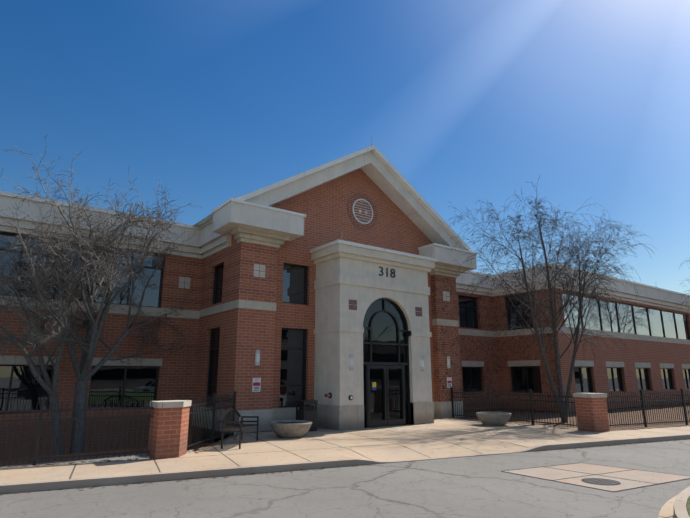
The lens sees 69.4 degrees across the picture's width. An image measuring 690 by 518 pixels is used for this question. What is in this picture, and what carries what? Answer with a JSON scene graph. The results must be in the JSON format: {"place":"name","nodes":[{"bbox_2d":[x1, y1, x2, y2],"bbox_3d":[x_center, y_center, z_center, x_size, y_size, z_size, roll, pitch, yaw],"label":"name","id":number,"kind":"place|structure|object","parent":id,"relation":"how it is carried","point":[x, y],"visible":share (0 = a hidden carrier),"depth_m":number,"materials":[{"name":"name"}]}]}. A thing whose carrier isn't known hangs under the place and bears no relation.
{"place":"outdoors","nodes":[
{"label":"outdoors","id":0,"kind":"place"},
{"bbox_2d":[0,426,232,465],"bbox_3d":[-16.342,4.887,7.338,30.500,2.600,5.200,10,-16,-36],"label":"planting bed","id":1,"kind":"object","parent":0,"point":[6,463],"depth_m":12.16,"materials":[{"name":"brown soil"}]},
{"bbox_2d":[0,140,207,454],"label":"tree","id":2,"kind":"object","parent":1,"relation":"on","point":[93,326],"visible":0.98,"depth_m":14.70,"materials":[{"name":"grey plant"}]},
{"bbox_2d":[0,439,689,517],"bbox_3d":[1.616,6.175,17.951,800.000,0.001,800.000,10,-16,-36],"label":"road","id":3,"kind":"structure","parent":0,"point":[484,486],"depth_m":8.32,"materials":[{"name":"grey asphalt"}]},
{"bbox_2d":[658,486,689,517],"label":"island kerb","id":4,"kind":"structure","parent":3,"relation":"on","point":[677,506],"depth_m":7.02,"materials":[{"name":"concrete"}]},
{"bbox_2d":[0,145,689,458],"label":"office building","id":5,"kind":"structure","parent":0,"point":[254,241],"depth_m":18.87,"materials":[{"name":"brick"}]},
{"bbox_2d":[252,378,260,391],"bbox_3d":[-2.944,4.186,16.589,0.300,0.450,0.010,10,-16,-36],"label":"no smoking sign","id":6,"kind":"object","parent":5,"relation":"attached to","point":[256,384],"visible":1,"depth_m":16.58,"materials":[{"name":"white metal"}]},
{"bbox_2d":[255,350,260,365],"bbox_3d":[-2.922,3.318,16.763,0.186,0.520,0.084,10,-16,-36],"label":"wall light","id":7,"kind":"object","parent":5,"relation":"attached to","point":[257,357],"visible":0.96,"depth_m":16.73,"materials":[{"name":"metal"}]},
{"bbox_2d":[324,392,352,399],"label":"wall fittings","id":8,"kind":"object","parent":5,"relation":"on","point":[329,395],"depth_m":17.24,"materials":[{"name":"metal"}]},
{"bbox_2d":[0,233,689,413],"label":"window frames","id":9,"kind":"structure","parent":5,"relation":"attached to","point":[210,353],"depth_m":18.74,"materials":[{"name":"metal"}]},
{"bbox_2d":[0,234,161,306],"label":"window","id":10,"kind":"structure","parent":9,"relation":"in","point":[151,297],"depth_m":17.64,"materials":[{"name":"clear glass"}]},
{"bbox_2d":[0,265,689,410],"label":"window glass","id":11,"kind":"object","parent":9,"relation":"in","point":[107,385],"visible":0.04,"depth_m":18.12,"materials":[{"name":"black glass"}]},
{"bbox_2d":[562,294,688,339],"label":"ribbon window","id":12,"kind":"structure","parent":9,"relation":"in","point":[642,321],"depth_m":31.74,"materials":[{"name":"clear glass"}]},
{"bbox_2d":[349,355,353,369],"bbox_3d":[0.245,3.623,17.448,0.186,0.520,0.084,10,-16,-36],"label":"wall light","id":13,"kind":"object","parent":5,"relation":"attached to","point":[351,362],"depth_m":17.42,"materials":[{"name":"metal"}]},
{"bbox_2d":[347,193,377,229],"bbox_3d":[0.758,-2.023,21.229,1.640,1.640,0.080,10,-16,-36],"label":"gable vent","id":14,"kind":"object","parent":5,"relation":"attached to","point":[355,221],"visible":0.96,"depth_m":21.18,"materials":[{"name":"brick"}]},
{"bbox_2d":[363,298,410,427],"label":"entrance frames","id":15,"kind":"structure","parent":5,"relation":"attached to","point":[386,421],"depth_m":18.50,"materials":[{"name":"black metal"}]},
{"bbox_2d":[372,382,375,389],"bbox_3d":[1.064,4.632,18.162,0.180,0.280,0.006,10,-16,-36],"label":"door sticker","id":16,"kind":"object","parent":15,"relation":"attached to","point":[373,385],"depth_m":18.15,"materials":[{"name":"yellow paper"}]},
{"bbox_2d":[363,300,408,427],"bbox_3d":[1.484,3.801,18.689,2.400,4.700,0.001,10,-16,-36],"label":"entrance glass","id":17,"kind":"object","parent":15,"relation":"in","point":[384,328],"visible":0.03,"depth_m":18.74,"materials":[{"name":"clear glass"}]},
{"bbox_2d":[379,267,395,277],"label":"numerals","id":18,"kind":"object","parent":5,"relation":"attached to","point":[387,272],"visible":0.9,"depth_m":19.27,"materials":[{"name":"metal"}]},
{"bbox_2d":[158,137,656,286],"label":"lightning rods","id":19,"kind":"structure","parent":5,"relation":"on","point":[371,145],"depth_m":20.66,"materials":[{"name":"metal"}]},
{"bbox_2d":[420,357,423,370],"bbox_3d":[3.036,4.097,19.471,0.186,0.520,0.084,10,-16,-36],"label":"wall light","id":20,"kind":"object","parent":5,"relation":"attached to","point":[422,363],"depth_m":19.44,"materials":[{"name":"metal"}]},
{"bbox_2d":[447,356,450,367],"bbox_3d":[4.650,4.605,22.251,0.186,0.520,0.084,10,-16,-36],"label":"wall light","id":21,"kind":"object","parent":5,"relation":"attached to","point":[448,362],"visible":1,"depth_m":22.21,"materials":[{"name":"metal"}]},
{"bbox_2d":[447,377,451,387],"bbox_3d":[4.628,5.474,22.078,0.300,0.450,0.010,10,-16,-36],"label":"no smoking sign","id":22,"kind":"object","parent":5,"relation":"attached to","point":[449,382],"visible":0.98,"depth_m":22.07,"materials":[{"name":"white metal"}]},
{"bbox_2d":[0,418,689,493],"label":"sidewalk","id":23,"kind":"structure","parent":0,"point":[321,448],"depth_m":12.51,"materials":[{"name":"concrete"}]},
{"bbox_2d":[0,399,153,464],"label":"street fence","id":24,"kind":"object","parent":23,"relation":"on","point":[39,420],"depth_m":10.57,"materials":[{"name":"black metal"}]},
{"bbox_2d":[147,400,191,458],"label":"brick pillar","id":25,"kind":"structure","parent":23,"relation":"on","point":[168,430],"depth_m":11.25,"materials":[{"name":"brick"}]},
{"bbox_2d":[187,391,235,448],"bbox_3d":[-3.644,4.412,13.861,0.075,1.305,3.750,-1,-13,5],"label":"fence return","id":26,"kind":"object","parent":23,"relation":"on","point":[231,404],"visible":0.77,"depth_m":13.54,"materials":[{"name":"black metal"}]},
{"bbox_2d":[219,409,258,448],"bbox_3d":[-2.830,4.503,13.394,0.590,0.915,1.700,-1,-13,5],"label":"bench","id":27,"kind":"object","parent":23,"relation":"on","point":[241,427],"visible":1,"depth_m":13.16,"materials":[{"name":"black metal"}]},
{"bbox_2d":[270,420,311,437],"bbox_3d":[-1.625,5.131,15.013,1.290,0.430,1.290,10,-16,-36],"label":"planter","id":28,"kind":"object","parent":23,"relation":"on","point":[288,429],"visible":0.98,"depth_m":14.59,"materials":[{"name":"concrete"}]},
{"bbox_2d":[296,400,317,431],"bbox_3d":[-1.297,5.253,16.734,0.540,0.980,0.540,10,-16,-36],"label":"litter bin","id":29,"kind":"object","parent":23,"relation":"on","point":[308,412],"visible":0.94,"depth_m":16.58,"materials":[{"name":"black metal"}]},
{"bbox_2d":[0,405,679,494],"bbox_3d":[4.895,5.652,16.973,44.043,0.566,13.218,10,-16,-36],"label":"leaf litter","id":30,"kind":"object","parent":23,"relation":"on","point":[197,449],"visible":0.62,"depth_m":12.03,"materials":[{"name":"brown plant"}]},
{"bbox_2d":[476,412,510,425],"bbox_3d":[5.568,5.984,18.649,1.290,0.430,1.290,10,-16,-36],"label":"planter","id":31,"kind":"object","parent":23,"relation":"on","point":[492,419],"visible":1,"depth_m":18.23,"materials":[{"name":"concrete"}]},
{"bbox_2d":[450,387,579,426],"bbox_3d":[6.401,5.724,19.455,0.075,1.305,6.114,9,-16,-33],"label":"fence return","id":32,"kind":"object","parent":23,"relation":"on","point":[531,400],"visible":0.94,"depth_m":19.10,"materials":[{"name":"black metal"}]},
{"bbox_2d":[573,393,609,431],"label":"brick pillar","id":33,"kind":"structure","parent":23,"relation":"on","point":[591,412],"depth_m":16.51,"materials":[{"name":"brick"}]},
{"bbox_2d":[0,0,689,294],"label":"sky","id":34,"kind":"structure","parent":0,"point":[471,101],"materials":[{"name":"blue"}]},
{"bbox_2d":[457,403,689,429],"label":"planting bed","id":35,"kind":"object","parent":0,"point":[571,418],"depth_m":22.97,"materials":[{"name":"brown soil"}]},
{"bbox_2d":[448,179,654,422],"bbox_3d":[8.614,1.569,21.149,9.050,10.299,7.111,10,-16,-36],"label":"birch tree","id":36,"kind":"object","parent":35,"relation":"on","point":[553,314],"visible":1,"depth_m":20.72,"materials":[{"name":"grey plant"}]},
{"bbox_2d":[597,389,689,427],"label":"street fence","id":37,"kind":"object","parent":35,"relation":"on","point":[643,407],"depth_m":18.01,"materials":[{"name":"black metal"}]},
{"bbox_2d":[672,260,689,316],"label":"tree","id":38,"kind":"object","parent":35,"relation":"on","point":[685,291],"visible":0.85,"depth_m":34.40,"materials":[{"name":"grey plant"}]},
{"bbox_2d":[502,463,689,491],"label":"concrete pad","id":39,"kind":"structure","parent":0,"point":[576,473],"depth_m":9.81,"materials":[{"name":"concrete"}]},
{"bbox_2d":[581,478,620,484],"bbox_3d":[4.734,4.119,9.229,0.660,0.004,0.660,10,-16,-36],"label":"manhole cover","id":40,"kind":"object","parent":39,"relation":"on","point":[599,481],"visible":0.96,"depth_m":9.21,"materials":[{"name":"metal"}]}
]}

